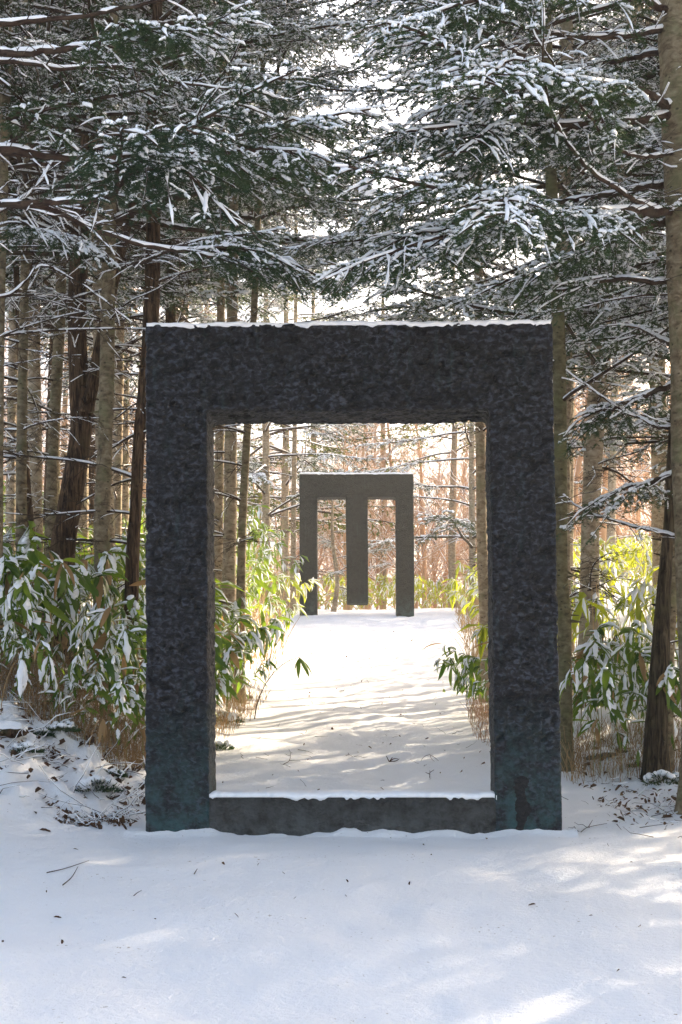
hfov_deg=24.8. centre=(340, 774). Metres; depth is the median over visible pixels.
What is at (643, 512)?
bare tree
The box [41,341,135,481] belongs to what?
bare tree
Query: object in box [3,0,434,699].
fir tree
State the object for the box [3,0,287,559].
fir tree
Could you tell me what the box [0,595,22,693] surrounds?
dwarf bamboo
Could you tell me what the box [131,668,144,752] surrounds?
dwarf bamboo
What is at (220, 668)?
dwarf bamboo
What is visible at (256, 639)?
dwarf bamboo
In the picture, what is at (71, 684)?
dwarf bamboo
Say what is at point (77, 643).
dwarf bamboo
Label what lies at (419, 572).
bare tree
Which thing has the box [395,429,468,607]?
bare tree
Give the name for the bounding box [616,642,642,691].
dwarf bamboo
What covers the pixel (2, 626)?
dwarf bamboo
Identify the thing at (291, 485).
bare tree
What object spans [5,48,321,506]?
fir tree
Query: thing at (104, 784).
snowy tuft
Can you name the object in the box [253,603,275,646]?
dwarf bamboo
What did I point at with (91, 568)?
dwarf bamboo
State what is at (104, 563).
dwarf bamboo
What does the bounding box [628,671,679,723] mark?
dwarf bamboo
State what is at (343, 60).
sky
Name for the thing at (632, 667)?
dwarf bamboo
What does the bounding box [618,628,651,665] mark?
dwarf bamboo
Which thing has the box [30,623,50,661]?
dwarf bamboo
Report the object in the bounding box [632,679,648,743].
dwarf bamboo
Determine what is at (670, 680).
dwarf bamboo
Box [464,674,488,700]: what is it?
dwarf bamboo
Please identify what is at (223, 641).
dwarf bamboo
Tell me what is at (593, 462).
fir tree
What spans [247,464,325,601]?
bare tree
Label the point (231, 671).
dwarf bamboo
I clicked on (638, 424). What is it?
fir tree
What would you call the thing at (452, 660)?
dwarf bamboo
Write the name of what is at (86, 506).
fir tree
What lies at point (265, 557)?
bamboo thicket
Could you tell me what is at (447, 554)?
bare tree
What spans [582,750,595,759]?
stone
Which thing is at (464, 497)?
bare tree
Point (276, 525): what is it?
bare tree
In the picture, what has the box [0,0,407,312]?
fir tree
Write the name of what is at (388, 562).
bare tree
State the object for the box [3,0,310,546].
fir tree
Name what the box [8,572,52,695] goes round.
dwarf bamboo
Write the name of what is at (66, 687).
bamboo shoot
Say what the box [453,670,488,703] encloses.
dwarf bamboo
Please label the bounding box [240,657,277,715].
dwarf bamboo
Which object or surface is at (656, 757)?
leaning tree
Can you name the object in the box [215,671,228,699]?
dwarf bamboo
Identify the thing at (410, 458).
bare tree
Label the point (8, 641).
dwarf bamboo
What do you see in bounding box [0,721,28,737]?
rotten log
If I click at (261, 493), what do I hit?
bare tree
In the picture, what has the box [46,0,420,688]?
fir tree
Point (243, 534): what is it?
fir tree
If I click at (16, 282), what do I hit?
fir tree
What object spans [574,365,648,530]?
bare tree
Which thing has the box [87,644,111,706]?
dwarf bamboo
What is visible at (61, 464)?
fir tree
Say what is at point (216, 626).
dwarf bamboo
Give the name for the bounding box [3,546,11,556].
dwarf bamboo
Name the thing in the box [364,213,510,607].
fir tree
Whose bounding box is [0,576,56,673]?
dwarf bamboo
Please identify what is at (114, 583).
dwarf bamboo
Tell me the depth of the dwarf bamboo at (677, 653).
15.05 m
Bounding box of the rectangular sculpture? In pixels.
[145,319,561,835]
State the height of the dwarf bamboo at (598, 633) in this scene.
1.148 m
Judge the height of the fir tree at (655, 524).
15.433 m
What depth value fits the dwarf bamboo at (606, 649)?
15.25 m
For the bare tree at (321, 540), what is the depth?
74.74 m
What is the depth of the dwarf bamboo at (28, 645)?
13.65 m
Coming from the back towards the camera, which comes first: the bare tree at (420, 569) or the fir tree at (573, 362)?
the bare tree at (420, 569)
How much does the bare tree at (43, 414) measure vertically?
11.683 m
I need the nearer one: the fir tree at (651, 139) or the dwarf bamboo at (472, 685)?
the fir tree at (651, 139)
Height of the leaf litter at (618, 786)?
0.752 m
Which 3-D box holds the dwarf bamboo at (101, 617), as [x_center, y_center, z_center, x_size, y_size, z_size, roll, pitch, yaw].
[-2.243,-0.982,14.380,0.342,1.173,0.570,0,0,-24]
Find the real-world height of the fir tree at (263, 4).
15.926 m
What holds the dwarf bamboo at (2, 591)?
on the snow ground
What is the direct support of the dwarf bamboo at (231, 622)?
on the snow ground
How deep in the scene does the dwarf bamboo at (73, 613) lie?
16.14 m
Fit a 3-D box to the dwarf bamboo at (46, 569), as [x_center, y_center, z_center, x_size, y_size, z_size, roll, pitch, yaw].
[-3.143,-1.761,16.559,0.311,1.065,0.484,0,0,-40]
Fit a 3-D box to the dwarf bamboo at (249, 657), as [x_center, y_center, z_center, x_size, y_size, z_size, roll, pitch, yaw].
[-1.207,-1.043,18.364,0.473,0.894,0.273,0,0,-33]
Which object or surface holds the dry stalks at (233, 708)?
on the snow ground
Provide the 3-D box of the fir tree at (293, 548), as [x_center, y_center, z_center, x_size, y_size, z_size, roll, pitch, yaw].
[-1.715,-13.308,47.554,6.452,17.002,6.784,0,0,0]
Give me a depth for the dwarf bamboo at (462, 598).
29.09 m
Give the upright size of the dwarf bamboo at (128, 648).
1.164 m
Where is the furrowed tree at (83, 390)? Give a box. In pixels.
[40,0,248,662]
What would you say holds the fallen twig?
on the snow ground
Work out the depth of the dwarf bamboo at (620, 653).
16.25 m
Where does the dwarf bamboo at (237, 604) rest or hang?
on the snow ground
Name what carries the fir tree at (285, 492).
on the snow ground
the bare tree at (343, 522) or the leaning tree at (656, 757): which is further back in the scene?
the bare tree at (343, 522)
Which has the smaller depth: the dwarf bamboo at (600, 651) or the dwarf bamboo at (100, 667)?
the dwarf bamboo at (100, 667)
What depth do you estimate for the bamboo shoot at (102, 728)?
13.40 m
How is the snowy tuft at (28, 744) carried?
on the snow ground
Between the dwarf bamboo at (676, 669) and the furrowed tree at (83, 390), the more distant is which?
the furrowed tree at (83, 390)
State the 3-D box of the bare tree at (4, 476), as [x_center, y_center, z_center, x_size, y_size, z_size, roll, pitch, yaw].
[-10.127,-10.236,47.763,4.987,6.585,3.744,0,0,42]
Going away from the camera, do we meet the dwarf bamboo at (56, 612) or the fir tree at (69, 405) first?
the dwarf bamboo at (56, 612)
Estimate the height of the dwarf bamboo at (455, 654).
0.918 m
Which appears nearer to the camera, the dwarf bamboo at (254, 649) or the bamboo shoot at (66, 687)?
the bamboo shoot at (66, 687)
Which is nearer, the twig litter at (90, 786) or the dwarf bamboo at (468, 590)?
the twig litter at (90, 786)
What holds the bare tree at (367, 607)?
on the snow ground
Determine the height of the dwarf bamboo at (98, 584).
1.141 m
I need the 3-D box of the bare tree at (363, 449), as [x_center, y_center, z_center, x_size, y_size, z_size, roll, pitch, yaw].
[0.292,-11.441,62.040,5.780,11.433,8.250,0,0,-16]
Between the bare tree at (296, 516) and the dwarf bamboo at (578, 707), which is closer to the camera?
the dwarf bamboo at (578, 707)
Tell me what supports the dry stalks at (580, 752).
on the snow ground
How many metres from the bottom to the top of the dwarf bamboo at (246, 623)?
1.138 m
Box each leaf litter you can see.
[0,679,145,829]
[0,687,681,826]
[2,844,631,977]
[222,631,484,789]
[582,739,675,821]
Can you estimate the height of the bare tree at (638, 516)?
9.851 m
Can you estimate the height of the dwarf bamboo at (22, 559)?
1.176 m
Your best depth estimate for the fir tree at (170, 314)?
21.80 m
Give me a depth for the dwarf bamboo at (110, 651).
14.45 m
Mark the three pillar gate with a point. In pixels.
(356, 491)
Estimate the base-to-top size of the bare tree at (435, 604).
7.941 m
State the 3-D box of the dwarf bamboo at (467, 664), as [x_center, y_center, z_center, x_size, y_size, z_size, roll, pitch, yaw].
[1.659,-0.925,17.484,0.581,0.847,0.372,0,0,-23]
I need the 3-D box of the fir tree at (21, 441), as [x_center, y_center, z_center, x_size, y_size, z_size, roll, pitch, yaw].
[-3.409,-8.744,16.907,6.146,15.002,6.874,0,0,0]
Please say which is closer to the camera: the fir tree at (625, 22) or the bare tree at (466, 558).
the fir tree at (625, 22)
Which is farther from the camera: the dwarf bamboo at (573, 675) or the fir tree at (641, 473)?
the fir tree at (641, 473)
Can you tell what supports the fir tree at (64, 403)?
on the snow ground
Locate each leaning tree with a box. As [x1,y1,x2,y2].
[518,227,677,783]
[586,251,680,772]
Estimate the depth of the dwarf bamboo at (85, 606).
16.96 m
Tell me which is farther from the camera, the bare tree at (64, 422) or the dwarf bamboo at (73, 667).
the bare tree at (64, 422)
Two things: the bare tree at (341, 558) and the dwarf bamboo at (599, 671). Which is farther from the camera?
the bare tree at (341, 558)
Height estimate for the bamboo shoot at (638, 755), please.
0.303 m
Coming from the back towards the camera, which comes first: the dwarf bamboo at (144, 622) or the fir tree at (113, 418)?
the fir tree at (113, 418)
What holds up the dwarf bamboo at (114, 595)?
on the snow ground
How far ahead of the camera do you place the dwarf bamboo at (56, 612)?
14.61 m
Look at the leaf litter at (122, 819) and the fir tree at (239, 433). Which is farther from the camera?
the fir tree at (239, 433)
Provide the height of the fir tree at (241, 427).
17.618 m
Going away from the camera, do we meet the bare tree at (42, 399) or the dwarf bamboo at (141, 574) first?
the dwarf bamboo at (141, 574)
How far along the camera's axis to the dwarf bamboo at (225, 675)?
15.48 m
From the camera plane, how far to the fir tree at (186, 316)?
26.95 m
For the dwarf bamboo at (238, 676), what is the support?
on the snow ground
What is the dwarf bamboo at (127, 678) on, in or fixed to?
on the snow ground
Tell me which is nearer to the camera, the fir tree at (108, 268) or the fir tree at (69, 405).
the fir tree at (108, 268)
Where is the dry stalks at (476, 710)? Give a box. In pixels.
[465,677,490,747]
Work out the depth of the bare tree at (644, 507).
60.68 m
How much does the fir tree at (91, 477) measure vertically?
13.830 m
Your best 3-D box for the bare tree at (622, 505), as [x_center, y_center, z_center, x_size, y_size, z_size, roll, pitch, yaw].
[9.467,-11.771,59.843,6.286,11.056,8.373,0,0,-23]
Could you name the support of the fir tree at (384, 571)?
on the snow ground
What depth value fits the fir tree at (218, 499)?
21.88 m
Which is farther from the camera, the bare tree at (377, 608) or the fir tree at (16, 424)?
the bare tree at (377, 608)
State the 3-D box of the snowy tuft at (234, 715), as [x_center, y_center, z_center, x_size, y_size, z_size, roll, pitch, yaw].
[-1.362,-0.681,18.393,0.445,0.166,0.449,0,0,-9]
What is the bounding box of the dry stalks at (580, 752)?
[560,701,680,783]
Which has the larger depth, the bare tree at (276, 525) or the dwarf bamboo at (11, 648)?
the bare tree at (276, 525)
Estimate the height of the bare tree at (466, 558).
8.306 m
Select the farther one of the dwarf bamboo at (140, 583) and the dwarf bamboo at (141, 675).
the dwarf bamboo at (140, 583)
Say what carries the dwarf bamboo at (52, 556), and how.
on the snow ground
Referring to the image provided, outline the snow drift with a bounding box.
[123,828,578,838]
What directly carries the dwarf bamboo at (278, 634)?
on the snow ground
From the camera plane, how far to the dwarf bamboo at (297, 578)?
31.92 m
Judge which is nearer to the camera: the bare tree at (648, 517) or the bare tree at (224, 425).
the bare tree at (224, 425)
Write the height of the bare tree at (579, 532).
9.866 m
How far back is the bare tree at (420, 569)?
62.64 m
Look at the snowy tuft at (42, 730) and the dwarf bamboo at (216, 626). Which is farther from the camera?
the dwarf bamboo at (216, 626)
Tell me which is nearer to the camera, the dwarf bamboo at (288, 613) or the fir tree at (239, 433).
the dwarf bamboo at (288, 613)
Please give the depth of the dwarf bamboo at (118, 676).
14.93 m
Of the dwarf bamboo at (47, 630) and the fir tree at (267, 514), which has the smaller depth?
the dwarf bamboo at (47, 630)
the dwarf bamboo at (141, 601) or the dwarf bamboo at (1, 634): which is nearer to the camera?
the dwarf bamboo at (1, 634)
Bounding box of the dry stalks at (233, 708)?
[96,669,270,767]
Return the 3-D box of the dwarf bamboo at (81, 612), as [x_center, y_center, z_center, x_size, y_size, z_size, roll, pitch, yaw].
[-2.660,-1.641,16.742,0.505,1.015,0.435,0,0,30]
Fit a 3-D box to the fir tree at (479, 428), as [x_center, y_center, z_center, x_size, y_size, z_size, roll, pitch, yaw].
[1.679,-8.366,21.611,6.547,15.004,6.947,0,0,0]
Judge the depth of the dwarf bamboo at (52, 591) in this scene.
15.98 m
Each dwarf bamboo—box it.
[0,553,23,631]
[0,561,19,629]
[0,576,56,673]
[0,585,20,650]
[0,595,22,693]
[0,615,31,658]
[0,625,18,645]
[0,630,22,668]
[0,630,24,674]
[0,636,52,717]
[1,563,49,609]
[2,555,35,598]
[2,575,38,646]
[3,543,42,637]
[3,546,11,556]
[6,583,52,650]
[7,572,23,624]
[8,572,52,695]
[11,634,44,700]
[15,558,85,650]
[16,536,52,636]
[18,562,26,567]
[18,606,49,648]
[18,625,54,664]
[19,546,53,603]
[29,581,64,673]
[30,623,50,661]
[31,568,128,679]
[32,640,61,720]
[34,592,72,674]
[36,638,64,695]
[38,663,58,711]
[39,550,59,571]
[41,562,55,614]
[41,563,63,661]
[42,564,95,616]
[43,578,65,645]
[44,559,103,652]
[50,606,95,706]
[53,688,104,753]
[57,547,129,660]
[58,585,117,656]
[59,653,86,709]
[60,565,82,662]
[60,574,90,666]
[65,681,86,732]
[67,583,114,637]
[67,638,90,690]
[69,613,119,711]
[69,652,119,719]
[71,671,104,726]
[76,645,123,728]
[79,577,122,628]
[79,595,91,617]
[81,632,138,703]
[82,605,117,718]
[82,672,106,715]
[83,659,106,727]
[86,614,115,673]
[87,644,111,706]
[87,682,117,746]
[90,595,118,682]
[92,625,120,725]
[93,634,122,716]
[94,580,145,646]
[96,615,146,669]
[102,637,146,681]
[103,621,146,653]
[104,673,137,726]
[106,691,130,751]
[109,632,139,656]
[110,677,136,766]
[110,682,145,767]
[111,585,119,627]
[111,663,146,746]
[112,608,132,665]
[112,625,146,733]
[113,568,144,628]
[113,586,124,645]
[113,595,145,679]
[113,620,143,719]
[116,645,145,686]
[121,594,144,659]
[130,681,145,740]
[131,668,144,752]
[133,658,146,688]
[136,632,146,680]
[214,623,224,635]
[214,645,239,699]
[215,605,229,662]
[215,615,228,630]
[215,631,234,644]
[215,635,227,668]
[215,662,237,717]
[215,670,237,703]
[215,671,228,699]
[218,657,246,708]
[219,594,245,623]
[219,625,264,660]
[219,625,285,695]
[219,645,250,704]
[220,614,255,651]
[220,615,258,653]
[220,650,253,720]
[222,633,245,726]
[224,646,250,691]
[226,626,274,709]
[228,631,254,698]
[235,617,294,703]
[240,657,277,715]
[246,563,273,613]
[246,574,256,610]
[246,580,266,624]
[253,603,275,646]
[262,594,308,657]
[270,573,302,618]
[279,573,323,616]
[422,643,487,700]
[433,658,472,719]
[445,657,468,716]
[446,589,474,618]
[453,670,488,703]
[455,680,485,724]
[457,653,487,709]
[458,655,487,677]
[460,655,488,685]
[462,656,488,699]
[464,669,478,702]
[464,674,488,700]
[465,588,478,598]
[481,657,487,673]
[559,662,630,771]
[571,576,618,668]
[572,641,615,709]
[572,689,600,732]
[573,655,603,741]
[573,677,622,739]
[574,654,597,735]
[574,657,600,771]
[575,640,601,732]
[582,621,639,734]
[587,633,625,716]
[593,663,624,771]
[595,694,633,768]
[596,668,624,730]
[598,641,618,661]
[599,649,614,680]
[604,659,645,717]
[607,689,676,771]
[610,643,648,688]
[611,635,626,715]
[612,596,640,638]
[612,672,635,742]
[613,644,645,714]
[614,643,644,730]
[615,620,650,671]
[615,690,676,753]
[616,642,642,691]
[616,646,650,735]
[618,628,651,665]
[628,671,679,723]
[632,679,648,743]
[656,664,680,717]
[670,661,678,740]
[674,628,678,667]
[676,672,680,705]
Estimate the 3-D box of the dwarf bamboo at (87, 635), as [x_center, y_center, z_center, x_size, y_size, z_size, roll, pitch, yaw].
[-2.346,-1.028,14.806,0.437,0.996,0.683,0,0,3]
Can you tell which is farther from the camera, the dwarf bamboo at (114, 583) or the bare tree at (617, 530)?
the bare tree at (617, 530)
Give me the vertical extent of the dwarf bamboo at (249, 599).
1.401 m
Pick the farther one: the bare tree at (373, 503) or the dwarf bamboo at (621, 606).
the bare tree at (373, 503)
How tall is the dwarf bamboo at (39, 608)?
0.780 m
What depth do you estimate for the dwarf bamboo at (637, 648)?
15.49 m
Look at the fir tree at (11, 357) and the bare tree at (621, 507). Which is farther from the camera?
the bare tree at (621, 507)
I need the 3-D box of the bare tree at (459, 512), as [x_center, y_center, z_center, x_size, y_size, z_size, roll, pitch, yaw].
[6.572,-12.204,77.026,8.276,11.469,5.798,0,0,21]
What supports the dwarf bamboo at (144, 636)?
on the snow ground
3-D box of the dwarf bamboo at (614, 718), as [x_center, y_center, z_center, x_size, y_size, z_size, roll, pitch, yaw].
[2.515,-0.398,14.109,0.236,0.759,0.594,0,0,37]
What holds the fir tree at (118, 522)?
on the snow ground
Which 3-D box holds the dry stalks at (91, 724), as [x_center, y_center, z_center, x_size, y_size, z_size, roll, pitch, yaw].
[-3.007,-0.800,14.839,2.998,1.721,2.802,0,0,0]
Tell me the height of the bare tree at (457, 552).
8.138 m
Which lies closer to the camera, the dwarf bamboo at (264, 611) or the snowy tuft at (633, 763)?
the snowy tuft at (633, 763)
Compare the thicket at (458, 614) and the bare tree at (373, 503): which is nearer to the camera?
the thicket at (458, 614)
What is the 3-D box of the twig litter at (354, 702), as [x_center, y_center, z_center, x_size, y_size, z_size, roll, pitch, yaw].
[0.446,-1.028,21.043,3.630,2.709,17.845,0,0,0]
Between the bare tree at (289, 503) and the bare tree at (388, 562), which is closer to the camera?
the bare tree at (289, 503)
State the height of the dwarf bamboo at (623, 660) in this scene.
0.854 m
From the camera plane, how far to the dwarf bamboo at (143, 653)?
15.15 m
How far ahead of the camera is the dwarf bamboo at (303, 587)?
32.32 m
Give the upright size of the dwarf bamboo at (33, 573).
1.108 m
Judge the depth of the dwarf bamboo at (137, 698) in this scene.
13.80 m
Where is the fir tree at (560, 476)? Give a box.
[238,0,668,771]
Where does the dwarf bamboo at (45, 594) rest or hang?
on the snow ground
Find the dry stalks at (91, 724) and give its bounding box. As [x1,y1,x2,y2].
[0,634,145,775]
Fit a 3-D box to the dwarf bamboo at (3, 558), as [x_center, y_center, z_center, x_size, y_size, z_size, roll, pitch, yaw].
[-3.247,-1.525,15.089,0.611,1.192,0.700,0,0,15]
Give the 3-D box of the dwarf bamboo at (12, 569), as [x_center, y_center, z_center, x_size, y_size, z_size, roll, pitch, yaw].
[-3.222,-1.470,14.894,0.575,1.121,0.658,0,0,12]
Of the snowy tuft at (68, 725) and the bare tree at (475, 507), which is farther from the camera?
the bare tree at (475, 507)
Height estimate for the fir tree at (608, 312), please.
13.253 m
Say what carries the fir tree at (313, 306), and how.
on the snow ground
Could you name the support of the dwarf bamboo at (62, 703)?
on the snow ground
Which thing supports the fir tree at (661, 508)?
on the snow ground
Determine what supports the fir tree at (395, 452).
on the snow ground
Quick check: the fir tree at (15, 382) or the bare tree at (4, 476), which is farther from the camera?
the bare tree at (4, 476)
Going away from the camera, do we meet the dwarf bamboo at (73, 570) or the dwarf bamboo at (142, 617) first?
the dwarf bamboo at (142, 617)
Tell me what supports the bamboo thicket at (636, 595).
on the snow ground
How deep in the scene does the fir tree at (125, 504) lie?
26.41 m
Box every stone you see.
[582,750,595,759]
[596,747,617,758]
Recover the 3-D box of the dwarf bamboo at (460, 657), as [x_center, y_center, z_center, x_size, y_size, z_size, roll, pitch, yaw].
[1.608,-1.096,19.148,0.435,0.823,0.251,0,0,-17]
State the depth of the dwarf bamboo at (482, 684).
18.98 m
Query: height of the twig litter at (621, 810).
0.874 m
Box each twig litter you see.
[0,653,145,821]
[241,654,489,790]
[563,742,681,837]
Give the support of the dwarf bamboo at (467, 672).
on the snow ground
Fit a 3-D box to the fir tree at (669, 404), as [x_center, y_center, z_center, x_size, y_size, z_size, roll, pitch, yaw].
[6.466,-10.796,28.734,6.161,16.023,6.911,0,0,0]
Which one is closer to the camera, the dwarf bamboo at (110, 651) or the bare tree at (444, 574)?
the dwarf bamboo at (110, 651)
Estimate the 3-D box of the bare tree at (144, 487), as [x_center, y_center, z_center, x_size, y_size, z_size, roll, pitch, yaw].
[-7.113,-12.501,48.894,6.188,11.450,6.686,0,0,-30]
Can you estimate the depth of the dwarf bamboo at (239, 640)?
17.53 m
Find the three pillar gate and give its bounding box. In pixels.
[299,472,413,616]
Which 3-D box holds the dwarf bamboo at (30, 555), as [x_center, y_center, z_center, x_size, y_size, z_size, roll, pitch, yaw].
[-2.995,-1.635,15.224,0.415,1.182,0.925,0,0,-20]
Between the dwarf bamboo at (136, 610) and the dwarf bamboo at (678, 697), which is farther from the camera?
the dwarf bamboo at (136, 610)
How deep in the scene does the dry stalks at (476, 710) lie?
18.16 m
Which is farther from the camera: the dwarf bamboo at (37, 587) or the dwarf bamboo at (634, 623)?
the dwarf bamboo at (634, 623)
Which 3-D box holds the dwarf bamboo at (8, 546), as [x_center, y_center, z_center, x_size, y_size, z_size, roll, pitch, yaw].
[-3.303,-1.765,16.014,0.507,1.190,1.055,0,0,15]
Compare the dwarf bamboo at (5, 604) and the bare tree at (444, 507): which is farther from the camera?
the bare tree at (444, 507)
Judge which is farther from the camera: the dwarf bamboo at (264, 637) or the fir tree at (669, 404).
the fir tree at (669, 404)
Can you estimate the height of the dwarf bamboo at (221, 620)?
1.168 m
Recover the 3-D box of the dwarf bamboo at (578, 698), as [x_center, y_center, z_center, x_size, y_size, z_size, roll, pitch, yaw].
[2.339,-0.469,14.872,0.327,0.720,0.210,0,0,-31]
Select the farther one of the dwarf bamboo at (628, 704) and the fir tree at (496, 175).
the fir tree at (496, 175)
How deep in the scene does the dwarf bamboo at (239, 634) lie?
17.87 m
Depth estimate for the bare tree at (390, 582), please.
87.07 m
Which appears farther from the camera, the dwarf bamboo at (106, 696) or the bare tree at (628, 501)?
the bare tree at (628, 501)
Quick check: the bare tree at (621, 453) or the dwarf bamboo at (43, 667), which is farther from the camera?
the bare tree at (621, 453)
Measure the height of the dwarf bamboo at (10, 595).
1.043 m
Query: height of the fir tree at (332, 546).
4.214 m
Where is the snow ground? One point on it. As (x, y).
(412, 930)
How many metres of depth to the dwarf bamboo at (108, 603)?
15.54 m
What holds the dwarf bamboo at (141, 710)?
on the snow ground
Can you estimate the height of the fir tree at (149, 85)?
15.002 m
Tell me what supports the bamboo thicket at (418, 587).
on the snow ground
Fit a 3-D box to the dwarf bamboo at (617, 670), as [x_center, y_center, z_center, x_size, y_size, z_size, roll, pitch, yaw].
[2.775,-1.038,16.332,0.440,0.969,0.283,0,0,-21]
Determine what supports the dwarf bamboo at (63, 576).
on the snow ground
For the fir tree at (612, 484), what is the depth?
43.45 m
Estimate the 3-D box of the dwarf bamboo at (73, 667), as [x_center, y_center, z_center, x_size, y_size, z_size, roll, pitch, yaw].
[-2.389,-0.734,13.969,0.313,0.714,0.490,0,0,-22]
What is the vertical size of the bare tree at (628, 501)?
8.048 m
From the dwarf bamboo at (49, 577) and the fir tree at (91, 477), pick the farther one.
the fir tree at (91, 477)
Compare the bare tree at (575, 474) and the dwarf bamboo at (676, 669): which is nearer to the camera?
the dwarf bamboo at (676, 669)
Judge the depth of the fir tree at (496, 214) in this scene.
10.79 m
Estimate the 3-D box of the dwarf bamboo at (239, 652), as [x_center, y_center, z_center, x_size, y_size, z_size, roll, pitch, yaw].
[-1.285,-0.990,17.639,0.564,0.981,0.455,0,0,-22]
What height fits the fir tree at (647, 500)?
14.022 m
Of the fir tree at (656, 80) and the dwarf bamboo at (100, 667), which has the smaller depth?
the dwarf bamboo at (100, 667)
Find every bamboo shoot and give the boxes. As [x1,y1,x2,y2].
[0,658,27,714]
[63,671,78,703]
[89,718,106,746]
[254,657,311,718]
[635,749,640,777]
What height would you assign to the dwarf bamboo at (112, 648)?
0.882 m
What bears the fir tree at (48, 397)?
on the snow ground
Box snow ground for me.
[0,550,681,1023]
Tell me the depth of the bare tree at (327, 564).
80.44 m
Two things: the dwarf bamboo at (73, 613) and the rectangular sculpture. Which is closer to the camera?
the rectangular sculpture
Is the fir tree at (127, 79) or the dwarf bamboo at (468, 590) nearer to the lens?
the fir tree at (127, 79)
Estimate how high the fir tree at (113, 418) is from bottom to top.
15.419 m
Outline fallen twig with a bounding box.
[46,860,88,884]
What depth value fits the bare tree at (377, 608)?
71.63 m
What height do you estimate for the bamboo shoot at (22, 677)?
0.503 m
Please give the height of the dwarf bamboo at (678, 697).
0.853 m
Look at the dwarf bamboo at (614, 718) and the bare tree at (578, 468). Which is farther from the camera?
the bare tree at (578, 468)
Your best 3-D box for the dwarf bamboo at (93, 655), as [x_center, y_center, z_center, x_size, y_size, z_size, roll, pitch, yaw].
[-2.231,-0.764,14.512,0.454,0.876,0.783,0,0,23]
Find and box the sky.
[3,0,668,603]
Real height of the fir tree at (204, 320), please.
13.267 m
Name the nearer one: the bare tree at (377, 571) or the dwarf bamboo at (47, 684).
the dwarf bamboo at (47, 684)
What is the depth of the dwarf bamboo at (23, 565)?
15.29 m
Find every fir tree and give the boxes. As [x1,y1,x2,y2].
[0,0,277,557]
[0,0,306,599]
[0,0,311,650]
[0,0,324,659]
[0,0,340,667]
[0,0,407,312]
[0,0,465,687]
[0,13,163,381]
[3,0,125,554]
[3,0,206,550]
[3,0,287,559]
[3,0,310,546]
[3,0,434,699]
[4,2,254,597]
[4,3,244,599]
[4,32,115,477]
[4,160,272,498]
[4,260,68,522]
[5,0,320,541]
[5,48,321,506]
[6,229,191,554]
[7,1,364,492]
[7,332,67,485]
[40,302,164,448]
[41,0,376,628]
[42,234,136,463]
[42,288,129,489]
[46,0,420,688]
[48,1,277,534]
[49,0,476,702]
[129,201,388,595]
[129,234,298,538]
[134,0,351,322]
[189,300,281,533]
[213,218,414,608]
[214,229,407,547]
[224,75,376,610]
[224,424,290,575]
[293,0,668,702]
[298,500,393,611]
[300,2,668,702]
[301,0,668,708]
[304,0,681,814]
[320,424,438,609]
[341,312,582,605]
[357,266,460,609]
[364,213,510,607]
[366,6,657,652]
[445,10,670,459]
[489,9,640,583]
[493,5,669,579]
[511,0,670,429]
[512,3,670,576]
[516,1,666,326]
[528,134,681,328]
[532,11,670,512]
[553,13,669,495]
[554,0,664,624]
[600,0,659,171]
[619,480,664,516]
[621,255,665,568]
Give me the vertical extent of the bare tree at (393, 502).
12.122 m
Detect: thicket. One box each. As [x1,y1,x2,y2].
[3,481,308,669]
[246,553,479,680]
[271,542,650,609]
[438,529,677,711]
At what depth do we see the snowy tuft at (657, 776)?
13.60 m
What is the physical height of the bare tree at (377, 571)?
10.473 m
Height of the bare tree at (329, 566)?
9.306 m
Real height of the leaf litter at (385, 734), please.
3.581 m
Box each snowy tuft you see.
[9,740,46,753]
[29,727,56,737]
[46,720,82,732]
[70,775,125,793]
[106,767,129,777]
[214,740,236,749]
[216,711,244,723]
[607,744,631,752]
[627,759,641,767]
[640,769,678,785]
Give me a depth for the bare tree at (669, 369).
45.58 m
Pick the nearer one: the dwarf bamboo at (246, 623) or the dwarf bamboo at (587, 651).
the dwarf bamboo at (587, 651)
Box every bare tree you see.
[3,318,68,458]
[3,349,62,497]
[4,326,46,485]
[5,289,144,486]
[5,320,67,491]
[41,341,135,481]
[42,287,208,531]
[62,296,288,505]
[224,425,291,574]
[237,438,297,602]
[247,450,299,604]
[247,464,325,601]
[251,424,358,592]
[252,425,345,602]
[254,441,326,572]
[274,443,371,606]
[280,450,341,608]
[289,423,394,607]
[289,426,394,609]
[296,424,394,609]
[296,462,394,609]
[298,423,444,609]
[318,423,468,572]
[318,424,411,609]
[318,435,443,609]
[319,464,392,609]
[322,424,395,609]
[327,424,414,608]
[329,423,462,607]
[355,501,416,609]
[370,443,468,608]
[374,423,475,606]
[375,551,421,609]
[376,438,459,608]
[378,426,468,607]
[388,421,476,585]
[392,316,498,547]
[394,422,475,597]
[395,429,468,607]
[395,469,467,607]
[414,457,468,607]
[414,462,476,606]
[419,468,467,607]
[431,513,468,579]
[436,274,650,526]
[436,482,476,587]
[449,421,617,550]
[456,534,468,584]
[463,344,649,531]
[553,282,650,573]
[573,310,650,546]
[574,364,670,519]
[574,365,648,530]
[574,365,650,575]
[574,385,640,575]
[575,396,649,538]
[575,439,650,575]
[576,346,670,480]
[576,445,649,575]
[581,345,667,532]
[599,356,667,555]
[621,384,669,571]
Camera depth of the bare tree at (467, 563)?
59.18 m
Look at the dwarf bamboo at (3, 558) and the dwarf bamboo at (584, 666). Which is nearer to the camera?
the dwarf bamboo at (584, 666)
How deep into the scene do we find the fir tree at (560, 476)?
14.52 m
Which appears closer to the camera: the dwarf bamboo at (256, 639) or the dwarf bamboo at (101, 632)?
the dwarf bamboo at (101, 632)
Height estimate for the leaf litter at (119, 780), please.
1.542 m
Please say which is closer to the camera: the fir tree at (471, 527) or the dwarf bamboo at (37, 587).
the dwarf bamboo at (37, 587)
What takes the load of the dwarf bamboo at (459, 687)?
on the snow ground
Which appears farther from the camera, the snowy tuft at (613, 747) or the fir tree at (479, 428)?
the fir tree at (479, 428)

